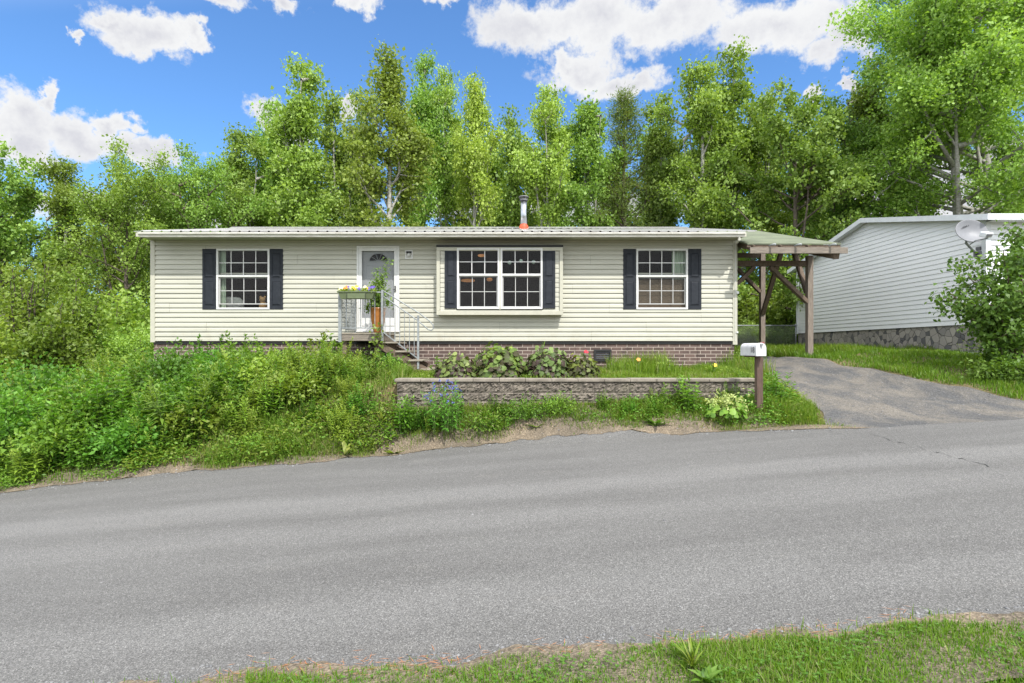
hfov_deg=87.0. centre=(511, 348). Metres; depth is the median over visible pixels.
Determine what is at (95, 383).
tall perennial
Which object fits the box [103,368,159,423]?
tall perennial
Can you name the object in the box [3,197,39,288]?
aspen tree
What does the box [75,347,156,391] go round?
tall perennial
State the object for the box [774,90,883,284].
maple tree
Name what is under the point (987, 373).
bush
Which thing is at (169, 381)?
tall perennial
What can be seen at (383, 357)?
porch weed
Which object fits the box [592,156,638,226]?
aspen tree
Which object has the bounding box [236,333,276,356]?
tall perennial
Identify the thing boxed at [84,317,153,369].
understory bush
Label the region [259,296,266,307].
plush toy
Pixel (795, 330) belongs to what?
chain link fence
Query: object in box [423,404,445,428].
tall perennial
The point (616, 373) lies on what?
terrace grass
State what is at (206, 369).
bank bush
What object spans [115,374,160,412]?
tall perennial
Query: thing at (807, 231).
aspen tree
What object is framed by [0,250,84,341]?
leafy sapling
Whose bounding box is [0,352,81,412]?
bank bush
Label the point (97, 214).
broadleaf tree
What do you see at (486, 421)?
fern weed
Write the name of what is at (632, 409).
tall perennial
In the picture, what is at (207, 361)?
tall perennial
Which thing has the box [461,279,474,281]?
wooden plaque
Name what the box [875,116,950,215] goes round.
aspen tree
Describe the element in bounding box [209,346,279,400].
tall perennial
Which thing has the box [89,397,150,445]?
tall perennial
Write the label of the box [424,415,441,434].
tall perennial
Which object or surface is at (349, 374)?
tall perennial
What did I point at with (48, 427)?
bank bush
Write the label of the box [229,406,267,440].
tall perennial
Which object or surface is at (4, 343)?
leafy sapling
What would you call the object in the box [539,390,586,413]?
fern weed
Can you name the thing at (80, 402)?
tall perennial
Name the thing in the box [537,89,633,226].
aspen tree
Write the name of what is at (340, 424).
tall perennial
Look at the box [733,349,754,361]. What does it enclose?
leafy weed
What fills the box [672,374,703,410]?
tall weed
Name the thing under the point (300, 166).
aspen tree
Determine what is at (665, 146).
aspen tree
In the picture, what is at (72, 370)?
tall perennial
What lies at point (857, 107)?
aspen tree
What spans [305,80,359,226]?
aspen tree
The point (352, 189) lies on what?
aspen tree
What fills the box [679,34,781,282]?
aspen tree
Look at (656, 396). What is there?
tall perennial
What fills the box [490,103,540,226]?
aspen tree
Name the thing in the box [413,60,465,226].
aspen tree
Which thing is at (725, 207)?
aspen tree
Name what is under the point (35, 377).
tall perennial
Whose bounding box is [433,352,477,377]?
leafy mound
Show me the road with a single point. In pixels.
(344, 558)
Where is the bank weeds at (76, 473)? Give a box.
[0,384,349,490]
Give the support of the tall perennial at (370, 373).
on the ground at (394, 388)
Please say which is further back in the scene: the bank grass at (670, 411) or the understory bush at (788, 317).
the understory bush at (788, 317)
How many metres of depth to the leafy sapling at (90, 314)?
16.17 m
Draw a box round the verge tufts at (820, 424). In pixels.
[2,411,855,491]
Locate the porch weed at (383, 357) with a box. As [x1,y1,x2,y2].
[365,349,407,369]
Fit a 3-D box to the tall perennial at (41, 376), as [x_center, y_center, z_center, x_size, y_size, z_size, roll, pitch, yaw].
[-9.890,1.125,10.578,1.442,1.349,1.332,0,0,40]
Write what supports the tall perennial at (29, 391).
on the ground at (394, 388)
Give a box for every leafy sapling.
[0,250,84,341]
[0,296,109,377]
[0,309,46,382]
[2,265,118,368]
[299,329,336,355]
[320,332,349,358]
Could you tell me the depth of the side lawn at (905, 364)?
11.56 m
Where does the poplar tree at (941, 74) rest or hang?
on the ground at (394, 388)
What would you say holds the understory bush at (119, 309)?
on the ground at (394, 388)
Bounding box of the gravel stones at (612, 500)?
[17,424,1020,628]
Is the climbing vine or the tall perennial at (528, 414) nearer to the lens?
the tall perennial at (528, 414)
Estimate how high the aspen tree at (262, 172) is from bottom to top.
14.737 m
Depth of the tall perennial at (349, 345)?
11.00 m
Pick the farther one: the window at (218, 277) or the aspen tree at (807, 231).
the aspen tree at (807, 231)
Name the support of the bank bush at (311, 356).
on the ground at (394, 388)
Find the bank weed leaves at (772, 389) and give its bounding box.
[702,365,821,422]
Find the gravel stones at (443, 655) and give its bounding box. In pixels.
[34,596,1023,682]
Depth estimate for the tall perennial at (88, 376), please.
11.09 m
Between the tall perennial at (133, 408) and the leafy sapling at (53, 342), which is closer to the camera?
the tall perennial at (133, 408)
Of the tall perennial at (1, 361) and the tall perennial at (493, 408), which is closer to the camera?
the tall perennial at (493, 408)
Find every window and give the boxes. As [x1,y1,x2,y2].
[216,249,269,308]
[457,248,499,308]
[500,248,542,308]
[636,249,687,308]
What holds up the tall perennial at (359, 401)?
on the ground at (394, 388)
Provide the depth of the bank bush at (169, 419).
9.30 m
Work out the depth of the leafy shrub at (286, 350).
12.16 m
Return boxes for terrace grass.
[332,361,797,398]
[596,347,775,377]
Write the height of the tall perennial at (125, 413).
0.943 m
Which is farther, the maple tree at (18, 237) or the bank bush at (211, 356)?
the maple tree at (18, 237)
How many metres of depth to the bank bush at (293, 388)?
10.06 m
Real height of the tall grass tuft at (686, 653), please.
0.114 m
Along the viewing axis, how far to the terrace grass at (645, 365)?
11.96 m
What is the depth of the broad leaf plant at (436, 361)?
10.52 m
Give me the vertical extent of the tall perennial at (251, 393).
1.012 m
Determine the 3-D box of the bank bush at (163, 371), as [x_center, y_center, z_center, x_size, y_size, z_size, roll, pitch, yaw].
[-7.130,0.555,11.179,1.646,1.612,1.665,0,0,0]
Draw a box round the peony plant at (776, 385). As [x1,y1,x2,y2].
[763,371,798,401]
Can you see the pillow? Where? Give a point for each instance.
(234, 300)
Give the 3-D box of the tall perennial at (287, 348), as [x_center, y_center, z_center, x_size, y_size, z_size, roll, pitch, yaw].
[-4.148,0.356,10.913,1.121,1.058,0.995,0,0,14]
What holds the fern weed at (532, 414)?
on the ground at (394, 388)
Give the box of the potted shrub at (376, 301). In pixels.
[358,257,393,313]
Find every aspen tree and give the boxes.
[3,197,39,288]
[12,151,110,299]
[39,210,88,303]
[85,172,146,305]
[111,206,149,310]
[137,167,189,226]
[191,121,283,231]
[206,147,250,231]
[234,91,290,226]
[257,51,348,226]
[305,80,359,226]
[329,83,384,226]
[329,130,355,225]
[381,127,434,226]
[403,43,456,226]
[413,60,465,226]
[430,130,494,226]
[467,123,522,226]
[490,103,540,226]
[503,131,552,226]
[506,77,576,226]
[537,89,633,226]
[538,143,576,226]
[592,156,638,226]
[614,123,685,226]
[636,89,693,226]
[647,52,756,270]
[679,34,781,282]
[686,139,730,227]
[721,159,764,274]
[737,82,799,289]
[751,124,800,274]
[780,126,829,255]
[814,76,903,214]
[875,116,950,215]
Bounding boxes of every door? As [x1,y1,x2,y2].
[356,246,400,331]
[755,343,765,355]
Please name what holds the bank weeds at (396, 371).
on the ground at (394, 388)
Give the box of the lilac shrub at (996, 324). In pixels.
[924,218,1023,364]
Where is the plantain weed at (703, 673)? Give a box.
[688,665,726,682]
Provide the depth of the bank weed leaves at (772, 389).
9.83 m
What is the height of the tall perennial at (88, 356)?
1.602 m
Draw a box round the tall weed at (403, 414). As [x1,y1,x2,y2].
[392,394,418,431]
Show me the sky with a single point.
(74, 73)
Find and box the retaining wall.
[394,378,754,408]
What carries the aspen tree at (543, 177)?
on the ground at (394, 388)
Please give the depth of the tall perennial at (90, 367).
11.88 m
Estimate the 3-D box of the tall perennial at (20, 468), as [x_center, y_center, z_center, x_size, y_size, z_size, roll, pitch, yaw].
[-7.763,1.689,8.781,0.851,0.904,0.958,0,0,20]
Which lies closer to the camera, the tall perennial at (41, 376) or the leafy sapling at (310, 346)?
the tall perennial at (41, 376)
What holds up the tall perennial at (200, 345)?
on the ground at (394, 388)
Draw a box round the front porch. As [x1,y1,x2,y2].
[338,290,435,371]
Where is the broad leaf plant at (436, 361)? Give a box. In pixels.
[429,356,443,373]
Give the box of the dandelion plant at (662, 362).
[654,355,672,372]
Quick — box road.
[0,418,1023,682]
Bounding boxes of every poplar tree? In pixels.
[330,34,446,226]
[445,66,512,226]
[818,0,1023,216]
[842,0,1023,217]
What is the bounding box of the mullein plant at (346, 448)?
[342,439,358,454]
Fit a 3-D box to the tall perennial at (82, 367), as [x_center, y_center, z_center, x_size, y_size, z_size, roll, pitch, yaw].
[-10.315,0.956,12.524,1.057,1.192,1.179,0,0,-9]
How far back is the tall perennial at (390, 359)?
10.73 m
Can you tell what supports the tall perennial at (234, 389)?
on the ground at (394, 388)
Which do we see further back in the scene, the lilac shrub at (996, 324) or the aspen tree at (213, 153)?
the aspen tree at (213, 153)
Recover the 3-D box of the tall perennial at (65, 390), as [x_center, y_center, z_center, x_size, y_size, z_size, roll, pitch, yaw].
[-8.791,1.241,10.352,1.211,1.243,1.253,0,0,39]
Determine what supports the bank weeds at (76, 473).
on the ground at (394, 388)
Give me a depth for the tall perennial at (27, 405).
9.20 m
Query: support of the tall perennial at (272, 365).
on the ground at (394, 388)
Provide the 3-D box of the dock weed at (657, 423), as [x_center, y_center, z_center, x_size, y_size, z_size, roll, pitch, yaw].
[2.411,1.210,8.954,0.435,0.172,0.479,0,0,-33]
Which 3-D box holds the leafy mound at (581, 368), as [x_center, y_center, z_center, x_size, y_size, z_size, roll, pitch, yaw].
[1.322,0.333,10.361,0.763,0.525,0.764,0,0,0]
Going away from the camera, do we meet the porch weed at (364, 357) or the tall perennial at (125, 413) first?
the tall perennial at (125, 413)
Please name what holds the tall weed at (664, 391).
on the ground at (394, 388)
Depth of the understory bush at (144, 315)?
19.40 m
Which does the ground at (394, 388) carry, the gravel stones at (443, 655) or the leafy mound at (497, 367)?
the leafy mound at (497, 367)
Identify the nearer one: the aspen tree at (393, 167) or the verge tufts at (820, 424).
the verge tufts at (820, 424)
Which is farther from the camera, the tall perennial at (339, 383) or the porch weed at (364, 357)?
the porch weed at (364, 357)
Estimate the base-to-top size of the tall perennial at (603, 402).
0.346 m
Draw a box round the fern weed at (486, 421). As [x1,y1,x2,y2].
[459,402,510,431]
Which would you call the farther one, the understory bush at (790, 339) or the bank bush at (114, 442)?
the understory bush at (790, 339)
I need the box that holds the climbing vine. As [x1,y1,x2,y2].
[367,322,392,369]
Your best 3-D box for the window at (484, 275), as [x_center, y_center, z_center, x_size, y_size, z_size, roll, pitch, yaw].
[-0.828,-1.718,13.272,1.043,1.497,0.080,0,0,0]
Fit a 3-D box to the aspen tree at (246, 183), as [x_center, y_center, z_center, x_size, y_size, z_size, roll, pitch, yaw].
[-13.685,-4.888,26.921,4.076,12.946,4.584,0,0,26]
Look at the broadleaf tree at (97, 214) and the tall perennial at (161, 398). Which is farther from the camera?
the broadleaf tree at (97, 214)
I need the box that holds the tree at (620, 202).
[575,84,677,226]
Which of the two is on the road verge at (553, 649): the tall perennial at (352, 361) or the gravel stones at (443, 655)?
the gravel stones at (443, 655)
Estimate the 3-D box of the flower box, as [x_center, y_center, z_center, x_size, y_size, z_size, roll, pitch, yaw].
[-3.490,-1.271,12.165,0.890,0.323,0.263,0,0,0]
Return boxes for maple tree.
[0,135,95,308]
[699,74,881,324]
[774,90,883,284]
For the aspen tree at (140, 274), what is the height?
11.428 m
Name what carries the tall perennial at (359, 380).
on the ground at (394, 388)
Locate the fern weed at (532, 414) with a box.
[502,391,548,420]
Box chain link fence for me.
[734,324,796,346]
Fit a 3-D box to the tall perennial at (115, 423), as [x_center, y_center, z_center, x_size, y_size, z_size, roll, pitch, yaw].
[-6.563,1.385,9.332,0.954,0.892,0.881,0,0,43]
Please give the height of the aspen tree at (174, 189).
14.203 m
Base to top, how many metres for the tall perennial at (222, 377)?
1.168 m
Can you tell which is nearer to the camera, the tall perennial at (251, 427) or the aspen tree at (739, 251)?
the tall perennial at (251, 427)
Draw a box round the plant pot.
[371,307,385,332]
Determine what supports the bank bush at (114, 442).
on the ground at (394, 388)
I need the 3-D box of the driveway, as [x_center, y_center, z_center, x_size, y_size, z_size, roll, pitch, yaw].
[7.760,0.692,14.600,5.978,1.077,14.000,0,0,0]
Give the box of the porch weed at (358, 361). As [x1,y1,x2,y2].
[336,350,370,369]
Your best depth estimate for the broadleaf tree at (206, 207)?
24.35 m
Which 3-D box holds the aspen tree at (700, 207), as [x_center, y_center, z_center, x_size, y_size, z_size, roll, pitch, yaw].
[9.288,-6.996,25.962,4.828,14.253,4.292,0,0,-3]
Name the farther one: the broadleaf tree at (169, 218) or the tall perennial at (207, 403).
the broadleaf tree at (169, 218)
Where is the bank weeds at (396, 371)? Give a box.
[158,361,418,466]
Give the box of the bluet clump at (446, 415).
[420,379,464,431]
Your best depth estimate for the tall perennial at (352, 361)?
11.54 m
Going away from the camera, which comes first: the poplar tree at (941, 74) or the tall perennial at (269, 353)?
the tall perennial at (269, 353)
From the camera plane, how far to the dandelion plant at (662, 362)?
11.66 m
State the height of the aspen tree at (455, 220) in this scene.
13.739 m
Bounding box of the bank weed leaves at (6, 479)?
[0,431,251,488]
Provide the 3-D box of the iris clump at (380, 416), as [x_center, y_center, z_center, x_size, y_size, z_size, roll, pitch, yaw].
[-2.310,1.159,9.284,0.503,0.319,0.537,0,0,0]
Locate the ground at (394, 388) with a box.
[2,352,1023,682]
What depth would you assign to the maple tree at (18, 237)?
24.00 m
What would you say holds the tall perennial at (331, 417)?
on the ground at (394, 388)
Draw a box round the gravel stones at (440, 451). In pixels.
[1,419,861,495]
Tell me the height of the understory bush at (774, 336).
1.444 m
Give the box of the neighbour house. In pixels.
[787,213,1023,353]
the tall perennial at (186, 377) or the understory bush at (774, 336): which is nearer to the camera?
the tall perennial at (186, 377)
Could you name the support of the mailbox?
on the ground at (394, 388)
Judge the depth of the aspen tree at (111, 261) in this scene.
31.54 m
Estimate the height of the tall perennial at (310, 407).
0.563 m
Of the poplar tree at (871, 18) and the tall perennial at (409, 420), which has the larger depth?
the poplar tree at (871, 18)
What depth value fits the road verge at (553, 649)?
2.69 m
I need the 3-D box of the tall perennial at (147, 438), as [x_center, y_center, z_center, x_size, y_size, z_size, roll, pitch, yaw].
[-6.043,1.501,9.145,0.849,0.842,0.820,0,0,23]
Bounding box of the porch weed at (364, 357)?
[341,345,387,370]
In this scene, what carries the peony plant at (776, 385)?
on the ground at (394, 388)
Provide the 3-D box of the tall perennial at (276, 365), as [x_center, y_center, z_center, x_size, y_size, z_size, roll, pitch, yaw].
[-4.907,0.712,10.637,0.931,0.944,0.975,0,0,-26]
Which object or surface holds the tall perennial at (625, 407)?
on the ground at (394, 388)
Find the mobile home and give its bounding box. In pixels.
[134,195,756,371]
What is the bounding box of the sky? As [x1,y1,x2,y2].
[0,0,1023,306]
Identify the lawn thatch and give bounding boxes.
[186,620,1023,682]
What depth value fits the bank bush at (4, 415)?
9.20 m
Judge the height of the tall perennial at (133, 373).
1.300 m
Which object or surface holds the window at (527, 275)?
in the mobile home
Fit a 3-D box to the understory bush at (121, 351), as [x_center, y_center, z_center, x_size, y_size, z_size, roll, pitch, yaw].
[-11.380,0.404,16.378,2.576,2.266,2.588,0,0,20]
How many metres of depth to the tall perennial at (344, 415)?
9.37 m
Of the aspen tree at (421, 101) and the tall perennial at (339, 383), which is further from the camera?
the aspen tree at (421, 101)
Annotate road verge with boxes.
[0,402,868,492]
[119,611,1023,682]
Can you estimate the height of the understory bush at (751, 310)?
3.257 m
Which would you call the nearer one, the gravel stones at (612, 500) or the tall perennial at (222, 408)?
the gravel stones at (612, 500)
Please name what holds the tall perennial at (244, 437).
on the ground at (394, 388)
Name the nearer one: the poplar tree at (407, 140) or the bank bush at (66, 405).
the bank bush at (66, 405)
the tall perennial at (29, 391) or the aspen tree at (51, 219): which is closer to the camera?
the tall perennial at (29, 391)
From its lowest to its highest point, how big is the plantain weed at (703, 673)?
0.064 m
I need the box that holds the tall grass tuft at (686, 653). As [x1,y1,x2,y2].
[670,635,716,668]
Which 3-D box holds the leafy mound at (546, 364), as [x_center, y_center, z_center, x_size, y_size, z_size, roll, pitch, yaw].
[0.693,0.271,10.396,1.040,0.662,1.017,0,0,0]
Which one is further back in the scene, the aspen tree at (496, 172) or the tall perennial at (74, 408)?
the aspen tree at (496, 172)
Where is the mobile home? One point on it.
(601, 293)
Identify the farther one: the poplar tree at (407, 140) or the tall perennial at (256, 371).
the poplar tree at (407, 140)
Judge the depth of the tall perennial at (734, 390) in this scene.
9.29 m
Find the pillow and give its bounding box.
[226,297,243,307]
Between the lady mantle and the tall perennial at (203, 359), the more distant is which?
the tall perennial at (203, 359)
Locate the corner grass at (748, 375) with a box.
[688,361,817,424]
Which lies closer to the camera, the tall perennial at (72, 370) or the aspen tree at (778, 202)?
the tall perennial at (72, 370)
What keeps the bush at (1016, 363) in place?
on the ground at (394, 388)
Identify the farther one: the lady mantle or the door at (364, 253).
the door at (364, 253)
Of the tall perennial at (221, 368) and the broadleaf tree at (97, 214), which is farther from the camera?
the broadleaf tree at (97, 214)
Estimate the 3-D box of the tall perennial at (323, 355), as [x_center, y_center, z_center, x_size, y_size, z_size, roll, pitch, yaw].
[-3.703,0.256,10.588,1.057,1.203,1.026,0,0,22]
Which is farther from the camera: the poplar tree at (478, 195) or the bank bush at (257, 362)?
the poplar tree at (478, 195)
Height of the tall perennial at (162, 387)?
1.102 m
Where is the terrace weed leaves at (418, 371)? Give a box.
[313,369,435,406]
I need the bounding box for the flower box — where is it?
[337,285,376,299]
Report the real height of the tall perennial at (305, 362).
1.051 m
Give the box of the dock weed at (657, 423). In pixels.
[639,416,672,425]
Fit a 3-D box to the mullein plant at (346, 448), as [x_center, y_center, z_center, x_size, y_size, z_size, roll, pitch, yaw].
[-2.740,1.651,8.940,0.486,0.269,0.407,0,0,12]
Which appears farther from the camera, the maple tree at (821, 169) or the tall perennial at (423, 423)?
the maple tree at (821, 169)
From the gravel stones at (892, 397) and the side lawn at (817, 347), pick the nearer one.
the gravel stones at (892, 397)
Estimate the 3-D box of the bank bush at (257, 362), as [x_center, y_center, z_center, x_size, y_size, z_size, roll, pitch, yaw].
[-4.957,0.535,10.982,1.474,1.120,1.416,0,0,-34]
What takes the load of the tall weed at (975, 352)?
on the ground at (394, 388)
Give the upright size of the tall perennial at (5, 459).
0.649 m
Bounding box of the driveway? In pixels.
[753,357,1023,427]
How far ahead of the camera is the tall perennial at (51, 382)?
9.71 m
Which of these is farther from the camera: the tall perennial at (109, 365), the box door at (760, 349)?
the tall perennial at (109, 365)
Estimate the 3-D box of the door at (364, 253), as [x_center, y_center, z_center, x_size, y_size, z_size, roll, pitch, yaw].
[-3.344,-1.487,13.489,1.122,2.150,0.143,0,0,0]
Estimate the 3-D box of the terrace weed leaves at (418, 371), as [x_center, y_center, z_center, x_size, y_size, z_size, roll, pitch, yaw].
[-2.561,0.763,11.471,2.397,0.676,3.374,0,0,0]
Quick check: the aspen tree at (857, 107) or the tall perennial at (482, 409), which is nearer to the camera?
the tall perennial at (482, 409)
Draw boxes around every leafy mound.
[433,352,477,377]
[474,341,528,377]
[525,345,573,377]
[565,352,600,377]
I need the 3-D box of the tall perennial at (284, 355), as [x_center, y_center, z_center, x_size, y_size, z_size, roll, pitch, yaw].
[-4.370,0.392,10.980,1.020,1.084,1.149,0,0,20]
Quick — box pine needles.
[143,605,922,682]
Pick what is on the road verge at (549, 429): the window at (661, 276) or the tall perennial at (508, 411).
the tall perennial at (508, 411)
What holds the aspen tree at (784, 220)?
on the ground at (394, 388)
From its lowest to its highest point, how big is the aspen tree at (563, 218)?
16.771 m
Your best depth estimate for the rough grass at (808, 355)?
14.18 m
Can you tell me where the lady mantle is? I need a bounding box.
[700,385,753,418]
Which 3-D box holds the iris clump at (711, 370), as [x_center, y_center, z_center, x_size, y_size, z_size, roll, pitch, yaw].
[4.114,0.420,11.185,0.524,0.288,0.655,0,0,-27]
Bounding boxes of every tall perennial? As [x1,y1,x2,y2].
[0,360,15,377]
[0,371,52,400]
[0,375,84,413]
[0,428,61,484]
[0,445,17,472]
[1,367,25,397]
[1,439,27,467]
[2,369,92,441]
[4,375,106,452]
[5,437,32,470]
[6,376,75,450]
[7,363,75,380]
[8,368,80,393]
[18,381,88,403]
[39,424,96,469]
[44,358,99,381]
[47,369,126,404]
[52,384,117,435]
[53,357,117,382]
[57,365,83,380]
[60,356,129,389]
[60,361,146,451]
[66,415,120,469]
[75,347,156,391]
[75,357,130,374]
[83,346,122,374]
[83,361,143,397]
[86,354,137,376]
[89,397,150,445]
[102,402,163,457]
[103,352,147,379]
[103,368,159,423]
[107,359,171,396]
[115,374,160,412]
[116,375,202,426]
[119,377,176,416]
[122,395,173,433]
[129,414,184,459]
[131,361,217,445]
[146,372,210,412]
[161,348,213,386]
[163,369,212,422]
[166,364,241,439]
[171,333,223,360]
[171,351,210,366]
[181,359,228,392]
[187,355,244,394]
[193,342,215,360]
[194,359,260,403]
[207,383,263,434]
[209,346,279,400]
[211,377,244,418]
[214,372,267,414]
[218,403,248,432]
[224,330,261,358]
[225,355,269,392]
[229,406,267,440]
[230,393,267,428]
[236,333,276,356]
[239,361,277,396]
[239,429,267,452]
[243,341,292,366]
[245,356,296,390]
[246,361,302,396]
[249,364,307,415]
[255,385,281,417]
[275,343,320,372]
[283,341,333,377]
[287,342,339,384]
[296,394,328,421]
[299,332,355,388]
[314,337,361,375]
[325,404,359,441]
[326,410,348,428]
[330,399,359,427]
[335,352,361,369]
[336,374,358,397]
[337,375,364,399]
[340,359,365,384]
[346,381,376,417]
[350,352,382,382]
[352,368,370,387]
[382,356,409,370]
[398,413,414,433]
[405,404,424,428]
[410,405,433,428]
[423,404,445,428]
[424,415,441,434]
[477,404,490,414]
[487,393,507,416]
[501,402,513,416]
[518,398,539,418]
[596,389,612,407]
[617,401,630,413]
[621,395,637,413]
[644,394,665,415]
[648,388,663,402]
[717,381,740,402]
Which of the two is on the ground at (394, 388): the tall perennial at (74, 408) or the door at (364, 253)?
the tall perennial at (74, 408)
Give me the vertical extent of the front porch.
2.144 m
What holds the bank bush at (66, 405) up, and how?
on the ground at (394, 388)
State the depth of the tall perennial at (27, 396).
9.50 m
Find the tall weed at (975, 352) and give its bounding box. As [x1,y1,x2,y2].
[957,340,981,358]
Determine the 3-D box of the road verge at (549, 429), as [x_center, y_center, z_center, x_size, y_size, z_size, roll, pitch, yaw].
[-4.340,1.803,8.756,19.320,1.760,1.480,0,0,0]
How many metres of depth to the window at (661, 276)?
13.47 m
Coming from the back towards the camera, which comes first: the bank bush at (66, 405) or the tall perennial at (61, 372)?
the tall perennial at (61, 372)
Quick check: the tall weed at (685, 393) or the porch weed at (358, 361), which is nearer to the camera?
the tall weed at (685, 393)
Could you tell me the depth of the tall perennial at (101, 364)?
12.64 m
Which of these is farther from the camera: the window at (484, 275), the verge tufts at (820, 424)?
the window at (484, 275)
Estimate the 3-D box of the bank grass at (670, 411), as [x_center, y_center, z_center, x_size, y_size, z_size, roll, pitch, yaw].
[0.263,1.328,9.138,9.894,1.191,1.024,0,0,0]
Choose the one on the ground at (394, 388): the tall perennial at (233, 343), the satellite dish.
the tall perennial at (233, 343)
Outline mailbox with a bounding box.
[740,342,765,411]
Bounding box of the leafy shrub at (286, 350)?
[263,338,308,360]
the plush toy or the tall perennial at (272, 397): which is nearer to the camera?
the tall perennial at (272, 397)
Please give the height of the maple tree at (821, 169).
11.588 m
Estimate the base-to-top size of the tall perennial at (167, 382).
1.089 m
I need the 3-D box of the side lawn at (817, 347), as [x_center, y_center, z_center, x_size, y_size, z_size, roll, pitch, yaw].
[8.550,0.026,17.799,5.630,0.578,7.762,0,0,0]
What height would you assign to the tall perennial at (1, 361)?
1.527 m
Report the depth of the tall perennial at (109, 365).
11.89 m
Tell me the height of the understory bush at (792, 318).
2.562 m
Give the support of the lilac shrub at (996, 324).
on the ground at (394, 388)
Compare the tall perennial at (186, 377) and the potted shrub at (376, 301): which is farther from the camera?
the potted shrub at (376, 301)
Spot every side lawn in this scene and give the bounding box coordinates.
[734,341,937,356]
[792,345,1023,399]
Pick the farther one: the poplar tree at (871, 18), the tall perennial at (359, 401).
the poplar tree at (871, 18)
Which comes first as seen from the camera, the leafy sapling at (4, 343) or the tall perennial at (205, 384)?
the tall perennial at (205, 384)
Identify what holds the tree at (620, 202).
on the ground at (394, 388)
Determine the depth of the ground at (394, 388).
9.71 m
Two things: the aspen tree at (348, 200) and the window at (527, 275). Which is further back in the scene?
the aspen tree at (348, 200)
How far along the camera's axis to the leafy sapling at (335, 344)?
12.67 m
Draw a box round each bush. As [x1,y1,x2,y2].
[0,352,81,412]
[0,380,60,459]
[0,407,106,469]
[45,374,148,432]
[57,288,149,355]
[78,280,149,342]
[82,412,179,463]
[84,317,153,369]
[93,324,153,368]
[112,337,208,394]
[139,395,227,439]
[164,350,256,405]
[186,342,233,371]
[202,338,265,374]
[230,347,307,388]
[260,360,331,404]
[283,345,347,374]
[734,275,791,347]
[737,267,790,293]
[737,316,774,343]
[740,272,795,344]
[755,319,782,344]
[775,321,797,344]
[781,301,795,330]
[952,356,1023,380]
[978,348,1023,383]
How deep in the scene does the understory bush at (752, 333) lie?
21.30 m
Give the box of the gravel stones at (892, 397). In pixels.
[764,361,1019,430]
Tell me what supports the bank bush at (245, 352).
on the ground at (394, 388)
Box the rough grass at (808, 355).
[734,346,818,362]
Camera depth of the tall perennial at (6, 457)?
9.00 m
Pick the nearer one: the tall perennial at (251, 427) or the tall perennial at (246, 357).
the tall perennial at (251, 427)
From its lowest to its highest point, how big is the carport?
4.108 m
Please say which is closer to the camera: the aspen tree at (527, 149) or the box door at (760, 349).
the box door at (760, 349)
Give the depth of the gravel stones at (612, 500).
5.22 m
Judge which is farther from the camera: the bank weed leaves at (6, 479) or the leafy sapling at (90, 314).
the leafy sapling at (90, 314)
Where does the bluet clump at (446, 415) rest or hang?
on the ground at (394, 388)
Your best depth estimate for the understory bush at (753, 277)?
25.19 m
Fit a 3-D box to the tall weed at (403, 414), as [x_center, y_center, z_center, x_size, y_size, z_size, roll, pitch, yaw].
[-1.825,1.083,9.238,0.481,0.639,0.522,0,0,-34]
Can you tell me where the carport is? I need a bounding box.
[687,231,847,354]
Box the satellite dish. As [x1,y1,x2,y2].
[955,220,993,256]
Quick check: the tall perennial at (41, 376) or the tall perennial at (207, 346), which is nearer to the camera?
the tall perennial at (41, 376)
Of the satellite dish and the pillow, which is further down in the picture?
the pillow
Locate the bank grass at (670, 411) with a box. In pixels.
[230,392,819,462]
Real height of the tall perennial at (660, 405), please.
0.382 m
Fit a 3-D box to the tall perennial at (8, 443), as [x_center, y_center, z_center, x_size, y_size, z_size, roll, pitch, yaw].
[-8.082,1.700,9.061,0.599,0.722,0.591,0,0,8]
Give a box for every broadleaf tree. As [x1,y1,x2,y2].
[34,134,186,320]
[108,149,201,305]
[128,137,275,231]
[961,116,1023,213]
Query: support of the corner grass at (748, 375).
on the road verge at (549, 429)
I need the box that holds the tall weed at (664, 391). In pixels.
[660,382,671,407]
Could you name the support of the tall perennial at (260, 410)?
on the ground at (394, 388)
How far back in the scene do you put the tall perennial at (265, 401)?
9.89 m
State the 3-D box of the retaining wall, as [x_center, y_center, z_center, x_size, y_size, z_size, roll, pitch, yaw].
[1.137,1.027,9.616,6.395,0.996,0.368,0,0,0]
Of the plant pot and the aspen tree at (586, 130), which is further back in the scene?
the aspen tree at (586, 130)
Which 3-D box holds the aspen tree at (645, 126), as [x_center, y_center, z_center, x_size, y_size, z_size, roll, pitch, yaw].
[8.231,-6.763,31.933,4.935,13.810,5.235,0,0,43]

